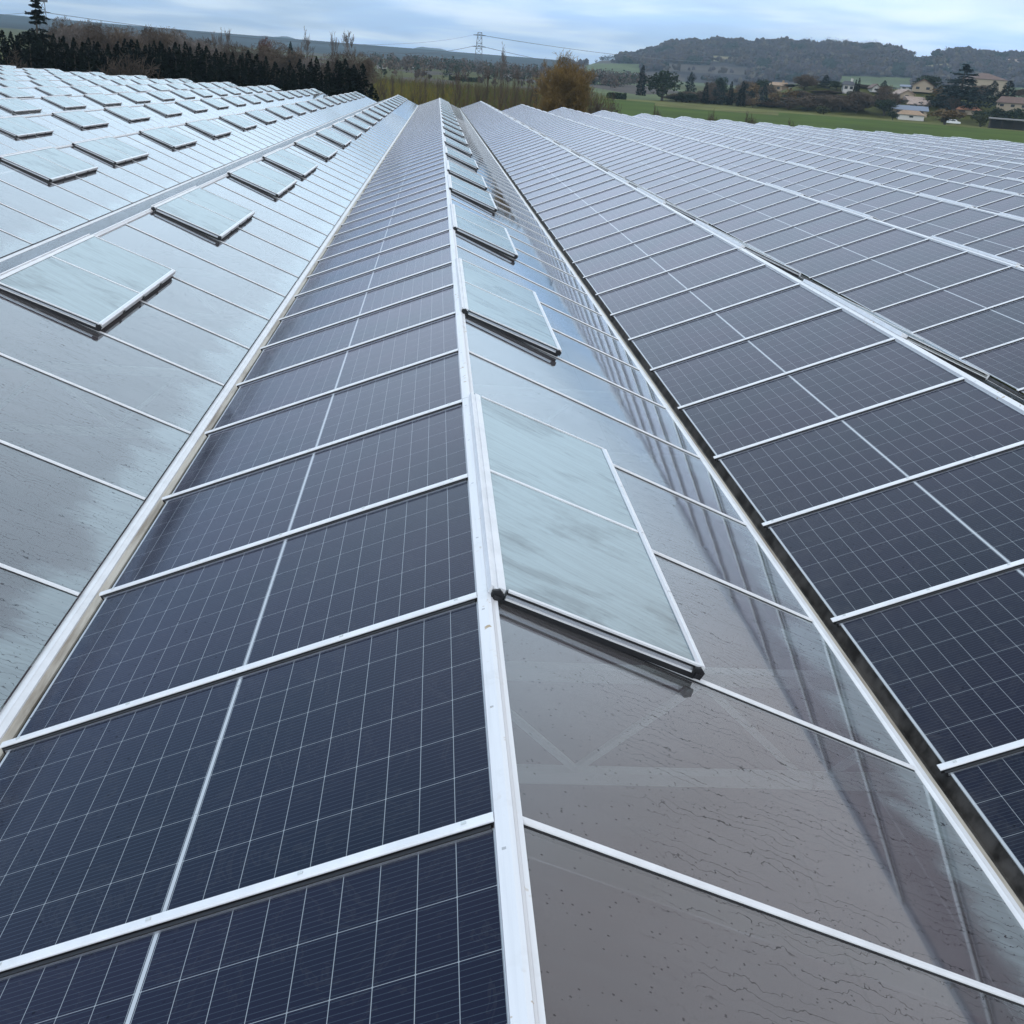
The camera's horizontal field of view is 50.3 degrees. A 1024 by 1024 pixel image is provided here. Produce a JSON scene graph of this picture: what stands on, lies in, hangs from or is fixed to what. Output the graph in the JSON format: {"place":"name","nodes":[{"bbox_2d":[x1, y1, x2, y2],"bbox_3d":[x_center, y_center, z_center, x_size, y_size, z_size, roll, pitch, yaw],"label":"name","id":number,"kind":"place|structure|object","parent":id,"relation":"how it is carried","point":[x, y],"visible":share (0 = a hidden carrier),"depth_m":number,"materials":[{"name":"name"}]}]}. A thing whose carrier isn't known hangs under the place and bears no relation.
{"place":"outdoors","nodes":[
{"label":"outdoors","id":0,"kind":"place"},
{"bbox_2d":[0,28,1023,394],"bbox_3d":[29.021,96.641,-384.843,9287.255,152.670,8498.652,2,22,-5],"label":"ground","id":1,"kind":"structure","parent":0,"point":[872,118],"depth_m":288.00,"materials":[{"name":"green plant"}]},
{"bbox_2d":[0,30,16,65],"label":"hedge conifer","id":2,"kind":"object","parent":1,"relation":"on","point":[5,52],"visible":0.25,"depth_m":91.12,"materials":[{"name":"green plant"}]},
{"bbox_2d":[11,33,32,66],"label":"hedge conifer","id":3,"kind":"object","parent":1,"relation":"on","point":[21,40],"visible":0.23,"depth_m":91.27,"materials":[{"name":"green plant"}]},
{"bbox_2d":[0,67,62,71],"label":"greenhouse span","id":4,"kind":"object","parent":1,"relation":"on","point":[25,69],"visible":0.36,"depth_m":75.99,"materials":[{"name":"glass"}]},
{"bbox_2d":[15,30,49,68],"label":"hedge conifer","id":5,"kind":"object","parent":1,"relation":"on","point":[28,50],"visible":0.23,"depth_m":90.74,"materials":[{"name":"green plant"}]},
{"bbox_2d":[10,0,67,59],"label":"spruce tree","id":6,"kind":"object","parent":1,"relation":"on","point":[37,16],"visible":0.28,"depth_m":114.12,"materials":[{"name":"green plant"}]},
{"bbox_2d":[32,32,56,68],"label":"hedge conifer","id":7,"kind":"object","parent":1,"relation":"on","point":[42,45],"visible":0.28,"depth_m":90.89,"materials":[{"name":"green plant"}]},
{"bbox_2d":[0,71,105,74],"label":"greenhouse span","id":8,"kind":"object","parent":1,"relation":"on","point":[45,73],"visible":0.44,"depth_m":70.97,"materials":[{"name":"clear glass"}]},
{"bbox_2d":[48,34,69,71],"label":"hedge conifer","id":9,"kind":"object","parent":1,"relation":"on","point":[54,49],"visible":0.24,"depth_m":93.02,"materials":[{"name":"green plant"}]},
{"bbox_2d":[56,36,76,71],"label":"hedge conifer","id":10,"kind":"object","parent":1,"relation":"on","point":[65,49],"visible":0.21,"depth_m":93.74,"materials":[{"name":"green plant"}]},
{"bbox_2d":[54,20,93,62],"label":"bare tree","id":11,"kind":"object","parent":1,"relation":"on","point":[66,34],"visible":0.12,"depth_m":150.14,"materials":[{"name":"brown plant"}]},
{"bbox_2d":[0,74,150,79],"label":"greenhouse span","id":12,"kind":"object","parent":1,"relation":"on","point":[46,77],"visible":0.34,"depth_m":64.94,"materials":[{"name":"glass"}]},
{"bbox_2d":[63,37,89,71],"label":"hedge conifer","id":13,"kind":"object","parent":1,"relation":"on","point":[73,65],"visible":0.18,"depth_m":92.97,"materials":[{"name":"green plant"}]},
{"bbox_2d":[79,37,102,71],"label":"hedge conifer","id":14,"kind":"object","parent":1,"relation":"on","point":[93,57],"visible":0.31,"depth_m":92.54,"materials":[{"name":"green plant"}]},
{"bbox_2d":[74,21,113,55],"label":"bare tree","id":15,"kind":"object","parent":1,"relation":"on","point":[86,35],"visible":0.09,"depth_m":143.74,"materials":[{"name":"brown plant"}]},
{"bbox_2d":[0,79,194,87],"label":"greenhouse span","id":16,"kind":"object","parent":1,"relation":"on","point":[42,82],"visible":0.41,"depth_m":58.05,"materials":[{"name":"glass"}]},
{"bbox_2d":[78,23,127,67],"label":"bare tree","id":17,"kind":"object","parent":1,"relation":"on","point":[99,36],"visible":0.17,"depth_m":138.43,"materials":[{"name":"brown plant"}]},
{"bbox_2d":[102,44,123,75],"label":"hedge conifer","id":18,"kind":"object","parent":1,"relation":"on","point":[107,52],"visible":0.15,"depth_m":93.49,"materials":[{"name":"green plant"}]},
{"bbox_2d":[0,82,238,97],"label":"greenhouse span","id":19,"kind":"object","parent":1,"relation":"on","point":[29,92],"visible":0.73,"depth_m":49.71,"materials":[{"name":"glass"}]},
{"bbox_2d":[108,26,142,55],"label":"bare tree","id":20,"kind":"object","parent":1,"relation":"on","point":[120,38],"visible":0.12,"depth_m":149.47,"materials":[{"name":"grey plant"}]},
{"bbox_2d":[115,38,135,73],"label":"hedge conifer","id":21,"kind":"object","parent":1,"relation":"on","point":[125,47],"visible":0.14,"depth_m":93.92,"materials":[{"name":"green plant"}]},
{"bbox_2d":[88,49,163,78],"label":"bare shrub","id":22,"kind":"object","parent":1,"relation":"on","point":[115,71],"visible":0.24,"depth_m":87.26,"materials":[{"name":"brown plant"}]},
{"bbox_2d":[125,39,145,75],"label":"hedge conifer","id":23,"kind":"object","parent":1,"relation":"on","point":[137,51],"visible":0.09,"depth_m":93.72,"materials":[{"name":"green plant"}]},
{"bbox_2d":[0,85,282,116],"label":"greenhouse span","id":24,"kind":"object","parent":1,"relation":"on","point":[41,105],"visible":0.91,"depth_m":40.32,"materials":[{"name":"glass"}]},
{"bbox_2d":[140,44,160,77],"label":"hedge conifer","id":25,"kind":"object","parent":1,"relation":"on","point":[146,53],"visible":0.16,"depth_m":95.42,"materials":[{"name":"green plant"}]},
{"bbox_2d":[131,24,182,69],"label":"bare tree","id":26,"kind":"object","parent":1,"relation":"on","point":[151,34],"visible":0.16,"depth_m":131.69,"materials":[{"name":"brown plant"}]},
{"bbox_2d":[149,41,171,78],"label":"hedge conifer","id":27,"kind":"object","parent":1,"relation":"on","point":[164,65],"visible":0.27,"depth_m":94.96,"materials":[{"name":"green plant"}]},
{"bbox_2d":[0,88,329,154],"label":"greenhouse span","id":28,"kind":"object","parent":1,"relation":"on","point":[18,133],"visible":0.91,"depth_m":30.42,"materials":[{"name":"glass"}]},
{"bbox_2d":[142,26,189,51],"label":"bare tree","id":29,"kind":"object","parent":1,"relation":"on","point":[168,37],"visible":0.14,"depth_m":146.79,"materials":[{"name":"grey plant"}]},
{"bbox_2d":[156,42,181,78],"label":"hedge conifer","id":30,"kind":"object","parent":1,"relation":"on","point":[173,55],"visible":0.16,"depth_m":96.43,"materials":[{"name":"green plant"}]},
{"bbox_2d":[172,41,192,78],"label":"hedge conifer","id":31,"kind":"object","parent":1,"relation":"on","point":[182,65],"visible":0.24,"depth_m":95.37,"materials":[{"name":"green plant"}]},
{"bbox_2d":[0,91,376,261],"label":"greenhouse span","id":32,"kind":"object","parent":1,"relation":"on","point":[48,193],"visible":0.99,"depth_m":18.86,"materials":[{"name":"glass"}]},
{"bbox_2d":[167,31,212,66],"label":"bare tree","id":33,"kind":"object","parent":1,"relation":"on","point":[202,45],"visible":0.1,"depth_m":139.35,"materials":[{"name":"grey plant"}]},
{"bbox_2d":[181,46,203,82],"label":"hedge conifer","id":34,"kind":"object","parent":1,"relation":"on","point":[196,75],"visible":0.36,"depth_m":95.16,"materials":[{"name":"green plant"}]},
{"bbox_2d":[197,46,217,82],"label":"hedge conifer","id":35,"kind":"object","parent":1,"relation":"on","point":[205,57],"visible":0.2,"depth_m":96.74,"materials":[{"name":"green plant"}]},
{"bbox_2d":[0,95,418,762],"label":"greenhouse span","id":36,"kind":"object","parent":1,"relation":"on","point":[134,339],"visible":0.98,"depth_m":7.56,"materials":[{"name":"glass"}]},
{"bbox_2d":[206,48,227,82],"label":"hedge conifer","id":37,"kind":"object","parent":1,"relation":"on","point":[213,71],"visible":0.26,"depth_m":95.96,"materials":[{"name":"green plant"}]},
{"bbox_2d":[217,52,236,84],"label":"hedge conifer","id":38,"kind":"object","parent":1,"relation":"on","point":[224,55],"visible":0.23,"depth_m":96.41,"materials":[{"name":"green plant"}]},
{"bbox_2d":[208,42,247,80],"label":"bare tree","id":39,"kind":"object","parent":1,"relation":"on","point":[228,52],"visible":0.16,"depth_m":150.89,"materials":[{"name":"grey plant"}]},
{"bbox_2d":[232,55,251,86],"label":"hedge conifer","id":40,"kind":"object","parent":1,"relation":"on","point":[240,75],"visible":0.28,"depth_m":96.41,"materials":[{"name":"green plant"}]},
{"bbox_2d":[241,50,256,85],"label":"hedge conifer","id":41,"kind":"object","parent":1,"relation":"on","point":[247,59],"visible":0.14,"depth_m":98.33,"materials":[{"name":"green plant"}]},
{"bbox_2d":[234,46,272,77],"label":"bare tree","id":42,"kind":"object","parent":1,"relation":"on","point":[252,54],"visible":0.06,"depth_m":161.79,"materials":[{"name":"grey plant"}]},
{"bbox_2d":[247,53,267,85],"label":"hedge conifer","id":43,"kind":"object","parent":1,"relation":"on","point":[255,72],"visible":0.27,"depth_m":97.24,"materials":[{"name":"green plant"}]},
{"bbox_2d":[253,56,273,85],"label":"hedge conifer","id":44,"kind":"object","parent":1,"relation":"on","point":[267,72],"visible":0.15,"depth_m":97.37,"materials":[{"name":"green plant"}]},
{"bbox_2d":[250,39,291,82],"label":"bare tree","id":45,"kind":"object","parent":1,"relation":"on","point":[272,55],"visible":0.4,"depth_m":171.12,"materials":[{"name":"brown plant"}]},
{"bbox_2d":[262,61,285,89],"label":"hedge conifer","id":46,"kind":"object","parent":1,"relation":"on","point":[274,68],"visible":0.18,"depth_m":97.67,"materials":[{"name":"green plant"}]},
{"bbox_2d":[282,63,297,90],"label":"hedge conifer","id":47,"kind":"object","parent":1,"relation":"on","point":[292,79],"visible":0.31,"depth_m":98.18,"materials":[{"name":"green plant"}]},
{"bbox_2d":[278,47,320,74],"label":"bare tree","id":48,"kind":"object","parent":1,"relation":"on","point":[297,54],"visible":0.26,"depth_m":172.28,"materials":[{"name":"brown plant"}]},
{"bbox_2d":[296,62,321,89],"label":"hedge conifer","id":49,"kind":"object","parent":1,"relation":"on","point":[306,84],"visible":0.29,"depth_m":99.12,"materials":[{"name":"green plant"}]},
{"bbox_2d":[296,54,333,88],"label":"bare tree","id":50,"kind":"object","parent":1,"relation":"on","point":[307,61],"visible":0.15,"depth_m":151.94,"materials":[{"name":"brown plant"}]},
{"bbox_2d":[308,56,323,90],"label":"hedge conifer","id":51,"kind":"object","parent":1,"relation":"on","point":[321,77],"visible":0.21,"depth_m":100.55,"materials":[{"name":"green plant"}]},
{"bbox_2d":[321,61,337,95],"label":"hedge conifer","id":52,"kind":"object","parent":1,"relation":"on","point":[329,84],"visible":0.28,"depth_m":100.04,"materials":[{"name":"green plant"}]},
{"bbox_2d":[319,50,360,86],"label":"bare tree","id":53,"kind":"object","parent":1,"relation":"on","point":[338,57],"visible":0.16,"depth_m":149.21,"materials":[{"name":"grey plant"}]},
{"bbox_2d":[334,58,356,94],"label":"hedge conifer","id":54,"kind":"object","parent":1,"relation":"on","point":[341,70],"visible":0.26,"depth_m":100.94,"materials":[{"name":"green plant"}]},
{"bbox_2d":[335,64,364,94],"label":"hedge conifer","id":55,"kind":"object","parent":1,"relation":"on","point":[356,87],"visible":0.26,"depth_m":100.90,"materials":[{"name":"green plant"}]},
{"bbox_2d":[341,30,361,65],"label":"bare poplar","id":56,"kind":"object","parent":1,"relation":"on","point":[347,43],"visible":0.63,"depth_m":195.41,"materials":[{"name":"brown plant"}]},
{"bbox_2d":[349,63,379,101],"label":"hedge conifer","id":57,"kind":"object","parent":1,"relation":"on","point":[365,81],"visible":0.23,"depth_m":101.34,"materials":[{"name":"green plant"}]},
{"bbox_2d":[348,51,381,96],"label":"bare tree","id":58,"kind":"object","parent":1,"relation":"on","point":[365,62],"visible":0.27,"depth_m":157.84,"materials":[{"name":"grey plant"}]},
{"bbox_2d":[472,32,485,64],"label":"lattice pylon","id":59,"kind":"object","parent":1,"relation":"on","point":[478,35],"visible":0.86,"depth_m":826.48,"materials":[{"name":"grey metal"}]},
{"bbox_2d":[51,13,470,44],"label":"power line","id":60,"kind":"object","parent":59,"relation":"hanging from","point":[242,37],"visible":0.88,"depth_m":389.68,"materials":[{"name":"grey metal"}]},
{"bbox_2d":[371,70,616,112],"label":"scrub","id":61,"kind":"object","parent":1,"relation":"on","point":[448,88],"visible":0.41,"depth_m":230.05,"materials":[{"name":"green"}]},
{"bbox_2d":[366,51,648,88],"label":"plain wood","id":62,"kind":"object","parent":1,"relation":"on","point":[417,63],"visible":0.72,"depth_m":590.15,"materials":[{"name":"green plant"}]},
{"bbox_2d":[0,98,1023,1023],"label":"greenhouse span","id":63,"kind":"object","parent":1,"relation":"on","point":[462,640],"visible":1,"depth_m":3.63,"materials":[{"name":"glass"}]},
{"bbox_2d":[530,49,597,112],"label":"willow tree","id":64,"kind":"object","parent":1,"relation":"on","point":[566,85],"visible":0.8,"depth_m":127.66,"materials":[{"name":"brown plant"}]},
{"bbox_2d":[635,65,645,95],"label":"cypress tree","id":65,"kind":"object","parent":1,"relation":"on","point":[641,88],"visible":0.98,"depth_m":397.40,"materials":[{"name":"green plant"}]},
{"bbox_2d":[645,70,682,100],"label":"evergreen tree","id":66,"kind":"object","parent":1,"relation":"on","point":[664,82],"visible":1,"depth_m":332.35,"materials":[{"name":"green plant"}]},
{"bbox_2d":[708,77,728,104],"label":"pine tree","id":67,"kind":"object","parent":1,"relation":"on","point":[721,102],"visible":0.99,"depth_m":341.31,"materials":[{"name":"green plant"}]},
{"bbox_2d":[460,101,1023,1023],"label":"greenhouse span","id":68,"kind":"object","parent":1,"relation":"on","point":[870,461],"visible":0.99,"depth_m":6.54,"materials":[{"name":"glass"}]},
{"bbox_2d":[502,104,1023,392],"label":"greenhouse span","id":69,"kind":"object","parent":1,"relation":"on","point":[964,303],"visible":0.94,"depth_m":15.02,"materials":[{"name":"glass"}]},
{"bbox_2d":[540,107,1023,264],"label":"greenhouse span","id":70,"kind":"object","parent":1,"relation":"on","point":[1000,234],"visible":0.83,"depth_m":23.87,"materials":[{"name":"glass"}]},
{"bbox_2d":[775,96,801,109],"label":"bare tree","id":71,"kind":"object","parent":1,"relation":"on","point":[794,103],"visible":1,"depth_m":327.15,"materials":[{"name":"grey plant"}]},
{"bbox_2d":[792,74,820,89],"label":"bare tree","id":72,"kind":"object","parent":1,"relation":"on","point":[803,81],"visible":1,"depth_m":355.18,"materials":[{"name":"grey plant"}]},
{"bbox_2d":[592,110,1023,217],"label":"greenhouse span","id":73,"kind":"object","parent":1,"relation":"on","point":[994,200],"visible":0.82,"depth_m":32.02,"materials":[{"name":"grey glass"}]},
{"bbox_2d":[798,94,823,109],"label":"bare tree","id":74,"kind":"object","parent":1,"relation":"on","point":[807,101],"visible":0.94,"depth_m":326.43,"materials":[{"name":"grey plant"}]},
{"bbox_2d":[635,113,1023,195],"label":"greenhouse span","id":75,"kind":"object","parent":1,"relation":"on","point":[969,177],"visible":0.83,"depth_m":39.54,"materials":[{"name":"grey glass"}]},
{"bbox_2d":[815,94,847,110],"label":"bare tree","id":76,"kind":"object","parent":1,"relation":"on","point":[830,100],"visible":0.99,"depth_m":325.62,"materials":[{"name":"grey plant"}]},
{"bbox_2d":[675,116,1023,179],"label":"greenhouse span","id":77,"kind":"object","parent":1,"relation":"on","point":[992,170],"visible":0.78,"depth_m":46.64,"materials":[{"name":"glass"}]},
{"bbox_2d":[841,92,874,112],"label":"bare tree","id":78,"kind":"object","parent":1,"relation":"on","point":[861,100],"visible":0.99,"depth_m":325.33,"materials":[{"name":"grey plant"}]},
{"bbox_2d":[717,119,1023,170],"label":"greenhouse span","id":79,"kind":"object","parent":1,"relation":"on","point":[970,159],"visible":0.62,"depth_m":52.98,"materials":[{"name":"glass"}]},
{"bbox_2d":[871,85,900,111],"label":"bare tree","id":80,"kind":"object","parent":1,"relation":"on","point":[883,91],"visible":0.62,"depth_m":328.13,"materials":[{"name":"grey plant"}]},
{"bbox_2d":[874,99,898,115],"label":"evergreen bush","id":81,"kind":"object","parent":1,"relation":"on","point":[883,106],"visible":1,"depth_m":322.15,"materials":[{"name":"green plant"}]},
{"bbox_2d":[756,122,1023,162],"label":"greenhouse span","id":82,"kind":"object","parent":1,"relation":"on","point":[971,153],"visible":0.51,"depth_m":59.46,"materials":[{"name":"grey glass"}]},
{"bbox_2d":[795,125,1023,157],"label":"greenhouse span","id":83,"kind":"object","parent":1,"relation":"on","point":[998,153],"visible":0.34,"depth_m":64.52,"materials":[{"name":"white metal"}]},
{"bbox_2d":[890,105,928,117],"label":"house","id":84,"kind":"structure","parent":1,"relation":"on","point":[923,110],"depth_m":324.78,"materials":[{"name":"beige"}]},
{"bbox_2d":[896,110,924,120],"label":"house","id":85,"kind":"structure","parent":1,"relation":"on","point":[911,115],"depth_m":316.15,"materials":[{"name":"grey paint"}]},
{"bbox_2d":[911,79,934,92],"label":"house","id":86,"kind":"structure","parent":1,"relation":"on","point":[925,85],"depth_m":352.97,"materials":[{"name":"beige paint"}]},
{"bbox_2d":[912,75,943,88],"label":"evergreen tree","id":87,"kind":"object","parent":1,"relation":"on","point":[933,80],"visible":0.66,"depth_m":383.73,"materials":[{"name":"green plant"}]},
{"bbox_2d":[833,128,1023,154],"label":"greenhouse span","id":88,"kind":"object","parent":1,"relation":"on","point":[950,143],"visible":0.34,"depth_m":69.81,"materials":[{"name":"glass"}]},
{"bbox_2d":[926,108,967,124],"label":"tan bush","id":89,"kind":"object","parent":1,"relation":"on","point":[945,116],"visible":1,"depth_m":292.02,"materials":[{"name":"brown plant"}]},
{"bbox_2d":[875,131,1023,150],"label":"greenhouse span","id":90,"kind":"object","parent":1,"relation":"on","point":[962,142],"visible":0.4,"depth_m":74.46,"materials":[{"name":"glass"}]},
{"bbox_2d":[913,64,999,110],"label":"cedar tree","id":91,"kind":"object","parent":1,"relation":"on","point":[973,96],"visible":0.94,"depth_m":328.42,"materials":[{"name":"green plant"}]},
{"bbox_2d":[912,134,1023,148],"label":"greenhouse span","id":92,"kind":"object","parent":1,"relation":"on","point":[982,142],"visible":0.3,"depth_m":78.65,"materials":[{"name":"grey glass"}]},
{"bbox_2d":[959,73,1007,95],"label":"house","id":93,"kind":"structure","parent":1,"relation":"on","point":[986,79],"depth_m":473.86,"materials":[{"name":"beige"}]},
{"bbox_2d":[982,80,1000,101],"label":"pine tree","id":94,"kind":"object","parent":1,"relation":"on","point":[993,88],"visible":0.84,"depth_m":341.12,"materials":[{"name":"green plant"}]},
{"bbox_2d":[994,80,1015,104],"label":"conifer tree","id":95,"kind":"object","parent":1,"relation":"on","point":[1005,87],"visible":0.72,"depth_m":336.50,"materials":[{"name":"green plant"}]},
{"bbox_2d":[988,117,1023,130],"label":"open shed","id":96,"kind":"structure","parent":1,"relation":"on","point":[1004,123],"depth_m":292.37,"materials":[{"name":"grey"}]},
{"bbox_2d":[996,96,1023,111],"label":"house","id":97,"kind":"structure","parent":1,"relation":"on","point":[1008,103],"depth_m":330.63,"materials":[{"name":"beige paint"}]},
{"bbox_2d":[1000,108,1023,121],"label":"evergreen bush","id":98,"kind":"object","parent":1,"relation":"on","point":[1019,113],"visible":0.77,"depth_m":302.25,"materials":[{"name":"green plant"}]},
{"bbox_2d":[0,14,1023,96],"bbox_3d":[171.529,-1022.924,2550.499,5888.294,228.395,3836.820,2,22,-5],"label":"hills","id":99,"kind":"structure","parent":0,"point":[23,23],"depth_m":1354.88,"materials":[{"name":"green plant"}]},
{"bbox_2d":[558,35,1023,88],"bbox_3d":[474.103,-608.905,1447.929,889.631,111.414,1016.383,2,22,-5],"label":"hill wood","id":100,"kind":"object","parent":99,"relation":"on","point":[763,58],"visible":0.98,"depth_m":1343.02,"materials":[{"name":"grey"}]},
{"bbox_2d":[0,0,1023,63],"label":"sky","id":101,"kind":"structure","parent":0,"point":[611,27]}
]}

